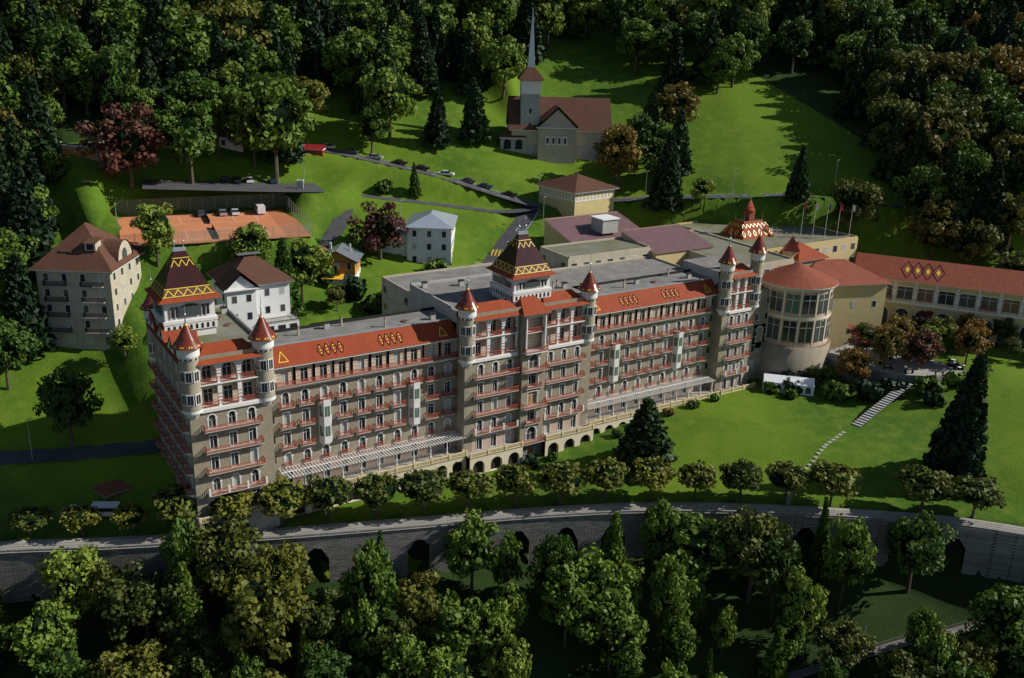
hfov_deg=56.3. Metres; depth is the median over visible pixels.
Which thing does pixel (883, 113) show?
olive tree
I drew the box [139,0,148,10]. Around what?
conifer tree
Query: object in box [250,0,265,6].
deciduous tree
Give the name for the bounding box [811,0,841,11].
olive tree
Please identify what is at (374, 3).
deciduous tree
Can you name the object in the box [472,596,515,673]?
deciduous tree
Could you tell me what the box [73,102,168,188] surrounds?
copper tree
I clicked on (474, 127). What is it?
conifer tree
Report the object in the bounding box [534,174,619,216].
square pavilion
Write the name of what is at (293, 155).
conifer tree
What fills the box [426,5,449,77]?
conifer tree
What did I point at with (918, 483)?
trimmed tree
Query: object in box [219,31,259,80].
deciduous tree
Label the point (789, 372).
dark bush
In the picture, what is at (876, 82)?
olive tree
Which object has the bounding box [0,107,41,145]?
deciduous autumn tree
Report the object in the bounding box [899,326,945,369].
copper tree
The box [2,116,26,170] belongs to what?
conifer tree
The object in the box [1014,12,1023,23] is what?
deciduous autumn tree
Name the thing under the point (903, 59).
olive tree
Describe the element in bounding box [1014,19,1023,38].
deciduous tree
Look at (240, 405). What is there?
palace hotel
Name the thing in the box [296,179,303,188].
green kiosk
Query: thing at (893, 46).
deciduous tree
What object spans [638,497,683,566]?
deciduous tree
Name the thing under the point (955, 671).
deciduous tree
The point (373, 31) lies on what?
deciduous tree
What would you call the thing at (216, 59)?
conifer tree
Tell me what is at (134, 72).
deciduous tree
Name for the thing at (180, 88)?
deciduous tree
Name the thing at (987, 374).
olive tree
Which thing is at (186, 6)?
deciduous tree
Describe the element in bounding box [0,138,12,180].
conifer tree
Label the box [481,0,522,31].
deciduous tree
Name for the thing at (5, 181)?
conifer tree
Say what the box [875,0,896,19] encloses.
deciduous tree
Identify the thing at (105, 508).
parked cars
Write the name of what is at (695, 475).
trimmed tree
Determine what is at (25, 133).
deciduous tree
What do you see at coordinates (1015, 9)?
conifer tree
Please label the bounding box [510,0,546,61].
conifer tree
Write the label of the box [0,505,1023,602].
viaduct wall
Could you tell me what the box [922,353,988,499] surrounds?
cypress tree
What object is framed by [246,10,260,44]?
conifer tree
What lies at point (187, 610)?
conifer tree
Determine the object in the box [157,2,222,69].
deciduous tree
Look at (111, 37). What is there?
conifer tree
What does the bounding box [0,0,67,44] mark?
deciduous tree
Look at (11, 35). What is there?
olive tree
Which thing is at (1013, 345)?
olive tree
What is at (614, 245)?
hotel annex blocks
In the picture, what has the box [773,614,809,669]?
deciduous tree
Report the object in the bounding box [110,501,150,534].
trimmed tree
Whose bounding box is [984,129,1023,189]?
deciduous autumn tree
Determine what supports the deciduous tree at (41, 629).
on the terrain ground at (762, 123)
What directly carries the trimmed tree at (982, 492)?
on the terrain ground at (762, 123)
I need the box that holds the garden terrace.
[826,343,968,386]
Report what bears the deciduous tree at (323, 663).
on the terrain ground at (762, 123)
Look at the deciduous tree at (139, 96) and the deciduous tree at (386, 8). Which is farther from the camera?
the deciduous tree at (386, 8)
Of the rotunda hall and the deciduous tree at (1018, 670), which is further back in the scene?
the rotunda hall
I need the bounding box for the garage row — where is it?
[60,142,99,160]
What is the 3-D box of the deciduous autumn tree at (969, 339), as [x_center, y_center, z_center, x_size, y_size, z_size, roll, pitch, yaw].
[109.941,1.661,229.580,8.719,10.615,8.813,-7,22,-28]
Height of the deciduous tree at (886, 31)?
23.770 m
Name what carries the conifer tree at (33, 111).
on the terrain ground at (762, 123)
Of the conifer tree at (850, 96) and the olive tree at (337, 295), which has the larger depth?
the conifer tree at (850, 96)
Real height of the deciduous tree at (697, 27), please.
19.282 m
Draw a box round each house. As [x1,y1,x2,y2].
[28,222,144,350]
[218,128,245,151]
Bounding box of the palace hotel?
[140,220,767,531]
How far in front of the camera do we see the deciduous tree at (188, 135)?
240.22 m
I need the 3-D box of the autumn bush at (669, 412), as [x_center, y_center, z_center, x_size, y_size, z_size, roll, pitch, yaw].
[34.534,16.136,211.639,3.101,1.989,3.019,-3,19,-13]
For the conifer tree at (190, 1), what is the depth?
293.56 m
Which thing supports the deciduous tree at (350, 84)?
on the terrain ground at (762, 123)
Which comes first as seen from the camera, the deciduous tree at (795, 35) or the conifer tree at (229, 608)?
the conifer tree at (229, 608)
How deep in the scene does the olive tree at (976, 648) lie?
158.40 m
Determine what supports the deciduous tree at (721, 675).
on the terrain ground at (762, 123)
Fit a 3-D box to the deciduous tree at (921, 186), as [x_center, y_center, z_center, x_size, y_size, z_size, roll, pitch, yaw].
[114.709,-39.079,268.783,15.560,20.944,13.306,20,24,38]
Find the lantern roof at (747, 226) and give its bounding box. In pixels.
[720,195,774,239]
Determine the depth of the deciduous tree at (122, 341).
193.04 m
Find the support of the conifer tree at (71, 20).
on the terrain ground at (762, 123)
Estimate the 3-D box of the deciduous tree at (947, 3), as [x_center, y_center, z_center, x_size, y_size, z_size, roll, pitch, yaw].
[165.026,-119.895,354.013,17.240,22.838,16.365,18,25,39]
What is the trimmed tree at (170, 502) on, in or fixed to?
on the terrain ground at (762, 123)
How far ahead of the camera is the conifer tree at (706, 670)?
158.62 m
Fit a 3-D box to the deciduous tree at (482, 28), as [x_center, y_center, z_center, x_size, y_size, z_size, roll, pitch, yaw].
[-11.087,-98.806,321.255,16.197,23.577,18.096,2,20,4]
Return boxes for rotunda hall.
[757,262,838,381]
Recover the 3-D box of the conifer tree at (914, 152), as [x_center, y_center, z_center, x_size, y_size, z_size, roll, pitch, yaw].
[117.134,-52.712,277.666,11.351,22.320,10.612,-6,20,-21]
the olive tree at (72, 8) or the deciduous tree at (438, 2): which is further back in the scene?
the deciduous tree at (438, 2)
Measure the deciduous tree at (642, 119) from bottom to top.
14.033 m
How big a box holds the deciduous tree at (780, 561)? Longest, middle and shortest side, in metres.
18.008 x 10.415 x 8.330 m
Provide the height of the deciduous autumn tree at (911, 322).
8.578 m
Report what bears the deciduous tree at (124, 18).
on the terrain ground at (762, 123)
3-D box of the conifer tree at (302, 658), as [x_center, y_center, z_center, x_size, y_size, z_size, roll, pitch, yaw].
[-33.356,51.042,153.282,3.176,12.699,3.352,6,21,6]
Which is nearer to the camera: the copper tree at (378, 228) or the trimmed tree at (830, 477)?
the trimmed tree at (830, 477)
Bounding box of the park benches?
[82,154,536,183]
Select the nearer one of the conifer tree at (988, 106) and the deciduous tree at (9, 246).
the deciduous tree at (9, 246)
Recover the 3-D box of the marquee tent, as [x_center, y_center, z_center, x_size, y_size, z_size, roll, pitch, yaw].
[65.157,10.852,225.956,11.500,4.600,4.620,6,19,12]
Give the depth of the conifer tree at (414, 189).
264.86 m
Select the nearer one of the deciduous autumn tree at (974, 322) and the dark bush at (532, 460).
the dark bush at (532, 460)
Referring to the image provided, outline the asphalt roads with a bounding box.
[0,144,1022,464]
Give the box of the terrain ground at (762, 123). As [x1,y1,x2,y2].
[0,13,1023,677]
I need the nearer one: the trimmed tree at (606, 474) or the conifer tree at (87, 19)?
the trimmed tree at (606, 474)
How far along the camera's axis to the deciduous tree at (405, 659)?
150.39 m
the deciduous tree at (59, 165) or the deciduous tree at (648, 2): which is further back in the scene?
the deciduous tree at (648, 2)
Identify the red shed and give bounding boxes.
[304,144,325,156]
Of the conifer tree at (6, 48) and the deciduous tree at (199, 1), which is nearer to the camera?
the conifer tree at (6, 48)
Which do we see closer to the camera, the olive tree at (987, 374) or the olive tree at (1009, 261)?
the olive tree at (987, 374)
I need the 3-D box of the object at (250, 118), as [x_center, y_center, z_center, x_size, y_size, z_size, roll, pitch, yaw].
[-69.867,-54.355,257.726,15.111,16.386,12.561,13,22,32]
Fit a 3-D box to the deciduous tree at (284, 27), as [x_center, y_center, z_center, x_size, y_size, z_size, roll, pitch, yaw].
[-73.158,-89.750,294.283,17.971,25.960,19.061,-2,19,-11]
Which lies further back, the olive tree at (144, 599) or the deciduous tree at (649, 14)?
the deciduous tree at (649, 14)
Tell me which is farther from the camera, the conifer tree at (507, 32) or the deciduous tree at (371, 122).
the conifer tree at (507, 32)
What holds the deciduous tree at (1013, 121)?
on the terrain ground at (762, 123)
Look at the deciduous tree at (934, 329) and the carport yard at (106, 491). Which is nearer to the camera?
the carport yard at (106, 491)
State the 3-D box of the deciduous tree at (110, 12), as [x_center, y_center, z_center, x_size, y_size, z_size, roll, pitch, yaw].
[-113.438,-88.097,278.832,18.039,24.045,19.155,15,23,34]
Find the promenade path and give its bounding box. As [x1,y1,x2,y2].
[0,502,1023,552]
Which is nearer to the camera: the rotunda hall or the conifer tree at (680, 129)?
the rotunda hall
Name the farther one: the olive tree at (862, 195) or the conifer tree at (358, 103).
the conifer tree at (358, 103)
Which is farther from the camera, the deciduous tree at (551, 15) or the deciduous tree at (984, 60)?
the deciduous tree at (551, 15)
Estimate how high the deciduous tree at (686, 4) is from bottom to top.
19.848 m
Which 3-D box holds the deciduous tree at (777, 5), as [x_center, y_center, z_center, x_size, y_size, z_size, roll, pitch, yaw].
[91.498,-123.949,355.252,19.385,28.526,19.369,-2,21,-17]
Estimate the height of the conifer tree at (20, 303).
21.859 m
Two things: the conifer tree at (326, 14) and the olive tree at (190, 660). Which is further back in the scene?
the conifer tree at (326, 14)
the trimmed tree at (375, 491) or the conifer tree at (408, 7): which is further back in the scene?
the conifer tree at (408, 7)
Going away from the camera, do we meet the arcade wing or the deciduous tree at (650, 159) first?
the arcade wing
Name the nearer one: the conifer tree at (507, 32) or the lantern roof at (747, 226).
the lantern roof at (747, 226)
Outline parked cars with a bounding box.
[61,143,517,515]
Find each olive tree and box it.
[4,48,65,99]
[6,30,18,53]
[40,0,107,38]
[81,560,124,630]
[87,637,176,677]
[97,557,184,642]
[161,627,219,677]
[171,514,263,611]
[178,1,209,22]
[199,0,271,50]
[215,560,308,672]
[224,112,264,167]
[245,540,314,604]
[253,668,287,677]
[267,0,318,6]
[288,75,330,135]
[293,586,345,652]
[324,283,345,311]
[375,619,409,668]
[390,568,440,649]
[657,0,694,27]
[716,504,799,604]
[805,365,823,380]
[809,616,876,668]
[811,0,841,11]
[824,0,857,53]
[829,177,886,233]
[848,322,881,352]
[862,65,906,106]
[865,69,894,96]
[866,92,923,145]
[869,647,945,677]
[877,43,933,86]
[900,0,939,13]
[912,94,990,143]
[920,627,992,673]
[923,315,959,340]
[924,85,996,127]
[933,5,954,30]
[955,218,1004,264]
[956,641,996,677]
[957,630,998,666]
[984,365,993,376]
[988,317,1019,346]
[994,249,1023,270]
[997,192,1023,250]
[1001,336,1023,360]
[1010,32,1023,60]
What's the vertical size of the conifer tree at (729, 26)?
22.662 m
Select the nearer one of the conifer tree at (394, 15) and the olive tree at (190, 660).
the olive tree at (190, 660)
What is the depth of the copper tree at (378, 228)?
233.16 m
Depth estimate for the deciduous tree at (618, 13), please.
347.58 m
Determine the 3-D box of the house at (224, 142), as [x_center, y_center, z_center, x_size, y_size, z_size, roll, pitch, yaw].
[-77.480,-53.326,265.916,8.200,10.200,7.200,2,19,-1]
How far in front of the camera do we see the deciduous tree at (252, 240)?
215.47 m
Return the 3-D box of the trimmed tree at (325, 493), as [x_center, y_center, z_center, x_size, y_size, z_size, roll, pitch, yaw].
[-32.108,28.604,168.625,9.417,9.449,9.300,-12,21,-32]
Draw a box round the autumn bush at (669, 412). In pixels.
[662,407,675,416]
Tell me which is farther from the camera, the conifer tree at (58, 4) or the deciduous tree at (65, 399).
the conifer tree at (58, 4)
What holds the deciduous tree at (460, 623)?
on the terrain ground at (762, 123)
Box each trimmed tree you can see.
[3,505,53,536]
[59,502,102,537]
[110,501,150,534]
[150,483,197,532]
[207,490,256,519]
[255,475,312,525]
[303,474,353,521]
[352,471,399,517]
[395,467,445,514]
[444,469,494,511]
[491,463,539,508]
[535,461,586,505]
[582,456,630,501]
[628,456,674,501]
[674,459,718,500]
[718,458,763,500]
[764,460,813,503]
[809,458,862,507]
[893,464,956,511]
[950,475,1006,518]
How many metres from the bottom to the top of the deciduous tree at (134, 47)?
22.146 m
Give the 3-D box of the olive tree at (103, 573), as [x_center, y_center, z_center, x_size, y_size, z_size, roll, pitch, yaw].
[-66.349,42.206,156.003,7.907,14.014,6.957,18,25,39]
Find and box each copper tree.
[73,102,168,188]
[346,201,408,259]
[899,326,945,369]
[912,310,940,332]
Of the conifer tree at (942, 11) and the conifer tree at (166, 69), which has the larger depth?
the conifer tree at (942, 11)
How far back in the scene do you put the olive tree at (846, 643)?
161.47 m
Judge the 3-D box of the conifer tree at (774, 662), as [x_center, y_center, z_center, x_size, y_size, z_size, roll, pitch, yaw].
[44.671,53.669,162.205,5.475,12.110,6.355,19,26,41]
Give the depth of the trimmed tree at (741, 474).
178.70 m
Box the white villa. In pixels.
[205,251,298,329]
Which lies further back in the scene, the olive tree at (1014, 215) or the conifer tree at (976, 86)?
the conifer tree at (976, 86)
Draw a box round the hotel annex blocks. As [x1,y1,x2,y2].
[382,211,857,379]
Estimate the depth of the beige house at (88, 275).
196.40 m
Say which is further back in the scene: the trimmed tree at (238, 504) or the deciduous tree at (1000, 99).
the deciduous tree at (1000, 99)
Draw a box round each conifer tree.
[0,0,19,51]
[0,20,18,119]
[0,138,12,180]
[0,165,10,238]
[0,253,56,359]
[0,589,15,651]
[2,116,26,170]
[3,165,56,283]
[15,0,61,102]
[16,75,64,181]
[24,151,62,232]
[43,8,73,98]
[44,0,63,35]
[67,16,97,100]
[80,0,105,53]
[96,27,126,108]
[137,0,184,94]
[138,47,172,118]
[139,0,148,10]
[162,0,176,19]
[164,561,218,650]
[183,0,200,9]
[185,31,211,82]
[203,0,220,16]
[208,14,219,45]
[208,22,227,89]
[224,564,237,615]
[229,15,260,95]
[234,72,250,130]
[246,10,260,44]
[260,1,286,73]
[261,122,304,165]
[274,237,307,317]
[275,0,283,11]
[277,48,308,122]
[283,0,297,15]
[287,44,301,84]
[294,625,309,677]
[295,0,334,84]
[316,0,333,42]
[330,7,347,78]
[349,51,374,113]
[353,3,369,32]
[369,19,399,81]
[376,530,393,610]
[380,0,390,7]
[385,0,407,75]
[398,0,418,19]
[404,17,441,95]
[406,5,437,73]
[408,162,422,196]
[421,87,451,148]
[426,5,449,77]
[429,0,446,53]
[445,0,457,48]
[453,28,487,93]
[456,0,474,27]
[456,77,492,144]
[482,21,502,76]
[503,1,542,39]
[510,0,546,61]
[550,0,590,38]
[599,511,627,567]
[612,397,678,475]
[641,130,684,213]
[643,90,659,129]
[654,27,689,92]
[673,109,695,175]
[684,555,707,623]
[687,10,726,83]
[698,648,712,677]
[719,0,743,40]
[756,625,788,677]
[768,15,776,28]
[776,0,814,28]
[782,146,810,204]
[798,0,832,66]
[805,497,831,582]
[832,54,869,117]
[836,10,868,81]
[859,30,876,103]
[859,80,889,148]
[869,109,907,180]
[889,0,900,16]
[890,118,927,193]
[893,62,922,107]
[897,12,917,55]
[915,22,924,50]
[919,7,933,45]
[919,73,930,111]
[919,153,969,250]
[920,40,930,57]
[933,1,948,44]
[949,1,966,27]
[949,27,968,58]
[959,67,973,89]
[959,160,1013,256]
[963,77,973,88]
[968,71,983,102]
[972,0,996,49]
[972,98,995,156]
[986,23,1001,53]
[991,11,1016,46]
[993,0,1005,26]
[993,24,1014,56]
[1002,0,1016,18]
[1005,132,1023,193]
[1011,4,1018,21]
[1017,0,1023,11]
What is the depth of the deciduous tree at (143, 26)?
270.23 m
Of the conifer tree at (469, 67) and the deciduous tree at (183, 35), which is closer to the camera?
the deciduous tree at (183, 35)
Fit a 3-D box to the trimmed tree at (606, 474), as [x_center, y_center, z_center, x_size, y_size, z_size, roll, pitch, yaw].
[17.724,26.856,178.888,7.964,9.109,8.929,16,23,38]
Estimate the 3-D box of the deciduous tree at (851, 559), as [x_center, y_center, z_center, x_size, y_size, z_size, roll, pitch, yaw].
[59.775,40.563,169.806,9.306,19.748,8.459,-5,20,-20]
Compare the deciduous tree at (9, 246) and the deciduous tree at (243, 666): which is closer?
the deciduous tree at (243, 666)
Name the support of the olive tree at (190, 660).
on the terrain ground at (762, 123)
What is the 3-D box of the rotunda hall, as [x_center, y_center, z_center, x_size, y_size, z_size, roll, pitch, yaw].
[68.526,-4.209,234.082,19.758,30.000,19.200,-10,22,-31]
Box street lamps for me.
[26,154,855,458]
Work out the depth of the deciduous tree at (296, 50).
292.07 m
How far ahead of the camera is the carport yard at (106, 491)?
172.40 m
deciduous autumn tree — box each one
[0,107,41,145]
[592,123,648,191]
[656,80,700,126]
[834,346,871,387]
[869,322,907,368]
[883,312,916,329]
[884,316,918,349]
[893,112,969,171]
[903,198,963,260]
[926,52,964,93]
[937,48,989,86]
[954,323,993,364]
[955,312,982,335]
[959,13,980,40]
[963,317,991,338]
[980,43,1023,83]
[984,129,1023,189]
[1004,63,1023,112]
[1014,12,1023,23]
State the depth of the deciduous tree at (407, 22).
313.64 m
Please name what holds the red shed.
on the terrain ground at (762, 123)
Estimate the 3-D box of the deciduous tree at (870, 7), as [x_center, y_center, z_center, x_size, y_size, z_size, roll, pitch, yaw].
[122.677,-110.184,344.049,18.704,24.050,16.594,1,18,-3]
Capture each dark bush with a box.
[114,628,144,650]
[339,276,367,300]
[522,453,539,468]
[781,369,805,377]
[782,379,802,394]
[856,378,884,402]
[877,377,909,398]
[921,390,946,406]
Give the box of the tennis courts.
[114,193,312,246]
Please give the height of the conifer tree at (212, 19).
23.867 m
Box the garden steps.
[786,384,912,503]
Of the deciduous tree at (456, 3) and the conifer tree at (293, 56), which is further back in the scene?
the deciduous tree at (456, 3)
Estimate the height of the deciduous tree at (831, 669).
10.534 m
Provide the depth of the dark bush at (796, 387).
223.05 m
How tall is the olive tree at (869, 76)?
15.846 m
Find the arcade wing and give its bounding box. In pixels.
[855,252,1023,345]
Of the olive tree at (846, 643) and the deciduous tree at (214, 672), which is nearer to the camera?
the deciduous tree at (214, 672)
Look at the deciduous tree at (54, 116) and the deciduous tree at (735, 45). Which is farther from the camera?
the deciduous tree at (735, 45)
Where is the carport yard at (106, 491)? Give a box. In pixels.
[91,479,131,500]
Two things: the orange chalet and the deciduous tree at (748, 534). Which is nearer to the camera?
the deciduous tree at (748, 534)
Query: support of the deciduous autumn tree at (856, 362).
on the terrain ground at (762, 123)
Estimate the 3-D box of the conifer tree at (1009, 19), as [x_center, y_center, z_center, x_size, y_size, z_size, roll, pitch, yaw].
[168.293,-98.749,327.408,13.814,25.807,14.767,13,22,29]
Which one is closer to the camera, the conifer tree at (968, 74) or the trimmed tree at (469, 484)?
the trimmed tree at (469, 484)
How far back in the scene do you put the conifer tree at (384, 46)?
290.72 m
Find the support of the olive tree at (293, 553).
on the terrain ground at (762, 123)
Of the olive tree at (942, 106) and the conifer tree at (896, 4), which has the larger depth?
the conifer tree at (896, 4)
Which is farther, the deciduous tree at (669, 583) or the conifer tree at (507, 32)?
the conifer tree at (507, 32)
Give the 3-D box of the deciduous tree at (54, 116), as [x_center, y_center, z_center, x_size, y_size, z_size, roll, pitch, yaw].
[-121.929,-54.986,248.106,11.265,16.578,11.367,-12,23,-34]
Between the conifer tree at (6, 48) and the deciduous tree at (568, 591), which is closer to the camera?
the deciduous tree at (568, 591)
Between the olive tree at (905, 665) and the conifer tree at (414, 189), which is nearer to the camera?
the olive tree at (905, 665)
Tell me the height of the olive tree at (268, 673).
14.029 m
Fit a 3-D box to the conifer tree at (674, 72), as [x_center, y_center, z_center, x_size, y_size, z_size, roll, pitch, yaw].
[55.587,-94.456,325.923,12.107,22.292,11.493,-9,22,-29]
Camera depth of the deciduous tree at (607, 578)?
161.81 m
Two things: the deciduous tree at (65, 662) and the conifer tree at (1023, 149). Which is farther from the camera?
the conifer tree at (1023, 149)
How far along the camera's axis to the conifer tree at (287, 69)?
275.89 m
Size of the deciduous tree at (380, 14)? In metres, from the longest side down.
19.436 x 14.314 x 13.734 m
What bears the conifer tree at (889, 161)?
on the terrain ground at (762, 123)
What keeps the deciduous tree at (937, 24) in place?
on the terrain ground at (762, 123)
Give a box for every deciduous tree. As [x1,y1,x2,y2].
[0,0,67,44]
[0,60,24,110]
[0,125,34,151]
[0,226,39,284]
[0,316,43,389]
[0,599,81,665]
[15,94,65,130]
[17,19,94,109]
[31,637,89,677]
[32,366,104,449]
[33,185,59,219]
[35,544,107,629]
[40,149,71,184]
[51,47,102,116]
[80,42,139,118]
[87,5,142,49]
[96,60,139,90]
[98,0,146,30]
[101,17,160,73]
[106,323,139,359]
[120,85,161,124]
[129,202,177,265]
[137,0,190,11]
[137,15,176,57]
[149,98,219,183]
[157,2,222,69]
[157,516,205,589]
[163,69,209,114]
[188,0,247,8]
[190,79,248,153]
[194,665,221,677]
[206,57,244,92]
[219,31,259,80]
[221,651,264,677]
[226,221,273,260]
[227,71,316,183]
[238,47,282,88]
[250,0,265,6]
[257,4,301,54]
[279,14,313,60]
[288,238,333,303]
[299,638,355,677]
[320,26,392,85]
[324,27,371,94]
[328,0,344,18]
[333,0,378,31]
[339,536,399,610]
[340,598,391,655]
[351,105,392,153]
[357,66,422,143]
[361,29,372,40]
[364,0,382,8]
[367,4,388,30]
[367,25,400,43]
[372,4,390,22]
[376,632,433,677]
[384,10,413,35]
[387,22,421,75]
[387,37,410,72]
[419,2,458,42]
[421,639,472,677]
[422,0,445,5]
[427,589,496,667]
[442,506,498,597]
[453,0,459,7]
[455,7,503,64]
[460,0,487,17]
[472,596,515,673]
[477,34,527,98]
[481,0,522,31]
[482,633,532,677]
[491,528,523,584]
[493,581,528,634]
[524,533,578,596]
[536,0,569,50]
[538,561,601,646]
[566,0,607,41]
[571,542,644,619]
[575,600,649,675]
[594,581,639,623]
[598,0,645,53]
[611,643,644,677]
[615,18,659,72]
[624,111,651,146]
[633,4,668,58]
[636,120,673,147]
[637,136,666,173]
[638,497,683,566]
[639,0,668,11]
[647,553,699,645]
[654,21,687,55]
[656,616,701,672]
[659,658,689,677]
[665,512,734,580]
[668,0,698,35]
[683,10,723,48]
[686,0,732,25]
[690,177,716,208]
[698,43,741,93]
[709,604,737,659]
[711,672,726,677]
[716,32,760,87]
[735,9,777,72]
[739,0,773,26]
[741,0,782,20]
[755,535,802,619]
[772,16,814,73]
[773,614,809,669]
[778,564,829,631]
[818,656,848,677]
[821,512,877,611]
[826,29,867,84]
[831,0,883,38]
[851,0,885,10]
[867,13,904,51]
[868,37,914,72]
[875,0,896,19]
[884,508,958,592]
[890,164,949,233]
[894,0,947,42]
[900,648,920,666]
[903,606,947,650]
[914,324,946,362]
[914,630,966,677]
[918,81,962,108]
[922,661,992,677]
[930,26,978,59]
[938,0,983,14]
[939,137,986,172]
[948,0,995,25]
[961,152,994,208]
[962,44,998,69]
[964,583,1023,667]
[974,69,1020,98]
[983,99,1023,143]
[984,87,1014,119]
[1003,151,1023,195]
[1006,640,1023,677]
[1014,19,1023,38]
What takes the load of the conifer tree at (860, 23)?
on the terrain ground at (762, 123)
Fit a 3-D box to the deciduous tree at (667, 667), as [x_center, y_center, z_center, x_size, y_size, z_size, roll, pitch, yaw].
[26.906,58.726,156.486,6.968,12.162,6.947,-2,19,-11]
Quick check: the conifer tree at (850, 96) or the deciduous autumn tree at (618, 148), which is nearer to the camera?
the deciduous autumn tree at (618, 148)
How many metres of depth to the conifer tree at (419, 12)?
309.38 m
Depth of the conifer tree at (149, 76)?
258.91 m
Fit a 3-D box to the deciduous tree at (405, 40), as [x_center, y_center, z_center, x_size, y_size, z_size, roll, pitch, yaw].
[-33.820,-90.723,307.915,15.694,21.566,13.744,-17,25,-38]
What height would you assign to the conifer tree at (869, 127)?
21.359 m
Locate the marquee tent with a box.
[762,373,814,395]
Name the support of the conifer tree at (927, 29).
on the terrain ground at (762, 123)
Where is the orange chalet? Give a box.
[319,242,363,284]
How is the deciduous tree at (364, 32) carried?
on the terrain ground at (762, 123)
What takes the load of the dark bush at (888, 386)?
on the terrain ground at (762, 123)
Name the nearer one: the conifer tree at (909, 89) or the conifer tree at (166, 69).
the conifer tree at (166, 69)
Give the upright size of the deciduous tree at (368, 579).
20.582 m
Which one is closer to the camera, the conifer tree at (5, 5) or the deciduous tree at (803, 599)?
the deciduous tree at (803, 599)
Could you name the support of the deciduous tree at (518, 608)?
on the terrain ground at (762, 123)
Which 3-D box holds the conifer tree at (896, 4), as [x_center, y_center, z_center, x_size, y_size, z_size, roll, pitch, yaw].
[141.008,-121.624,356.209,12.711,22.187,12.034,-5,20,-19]
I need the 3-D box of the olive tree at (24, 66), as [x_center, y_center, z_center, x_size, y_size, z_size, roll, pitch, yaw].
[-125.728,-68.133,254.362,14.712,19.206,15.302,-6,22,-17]
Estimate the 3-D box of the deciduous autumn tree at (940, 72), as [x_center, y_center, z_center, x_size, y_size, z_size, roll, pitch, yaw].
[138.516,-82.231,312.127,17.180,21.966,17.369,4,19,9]
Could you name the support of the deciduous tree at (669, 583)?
on the terrain ground at (762, 123)
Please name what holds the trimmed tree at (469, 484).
on the terrain ground at (762, 123)
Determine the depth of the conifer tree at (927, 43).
323.14 m
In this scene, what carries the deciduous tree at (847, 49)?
on the terrain ground at (762, 123)
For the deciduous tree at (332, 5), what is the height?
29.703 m
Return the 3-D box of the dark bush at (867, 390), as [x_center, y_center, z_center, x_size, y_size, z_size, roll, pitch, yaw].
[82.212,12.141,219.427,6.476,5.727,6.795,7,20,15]
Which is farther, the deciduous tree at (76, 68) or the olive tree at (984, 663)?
the deciduous tree at (76, 68)
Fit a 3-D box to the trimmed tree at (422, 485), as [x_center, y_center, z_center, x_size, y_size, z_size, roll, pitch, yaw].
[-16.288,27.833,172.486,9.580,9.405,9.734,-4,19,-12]
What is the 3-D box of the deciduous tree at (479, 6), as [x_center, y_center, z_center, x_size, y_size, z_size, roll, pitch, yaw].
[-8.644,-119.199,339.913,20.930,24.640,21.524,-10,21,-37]
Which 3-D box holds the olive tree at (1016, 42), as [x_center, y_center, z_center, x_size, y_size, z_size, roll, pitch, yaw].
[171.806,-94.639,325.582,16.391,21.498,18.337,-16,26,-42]
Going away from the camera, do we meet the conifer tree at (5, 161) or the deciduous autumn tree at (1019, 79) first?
the conifer tree at (5, 161)
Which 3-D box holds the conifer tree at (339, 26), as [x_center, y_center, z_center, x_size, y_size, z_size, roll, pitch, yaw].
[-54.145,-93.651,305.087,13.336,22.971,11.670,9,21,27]
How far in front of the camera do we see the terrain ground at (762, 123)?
212.26 m
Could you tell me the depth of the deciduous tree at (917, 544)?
169.80 m
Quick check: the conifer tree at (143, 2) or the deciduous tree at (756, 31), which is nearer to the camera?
the conifer tree at (143, 2)
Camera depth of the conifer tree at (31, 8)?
253.68 m
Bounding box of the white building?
[377,210,457,264]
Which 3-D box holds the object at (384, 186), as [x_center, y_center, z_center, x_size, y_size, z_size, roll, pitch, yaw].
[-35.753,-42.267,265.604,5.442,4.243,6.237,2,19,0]

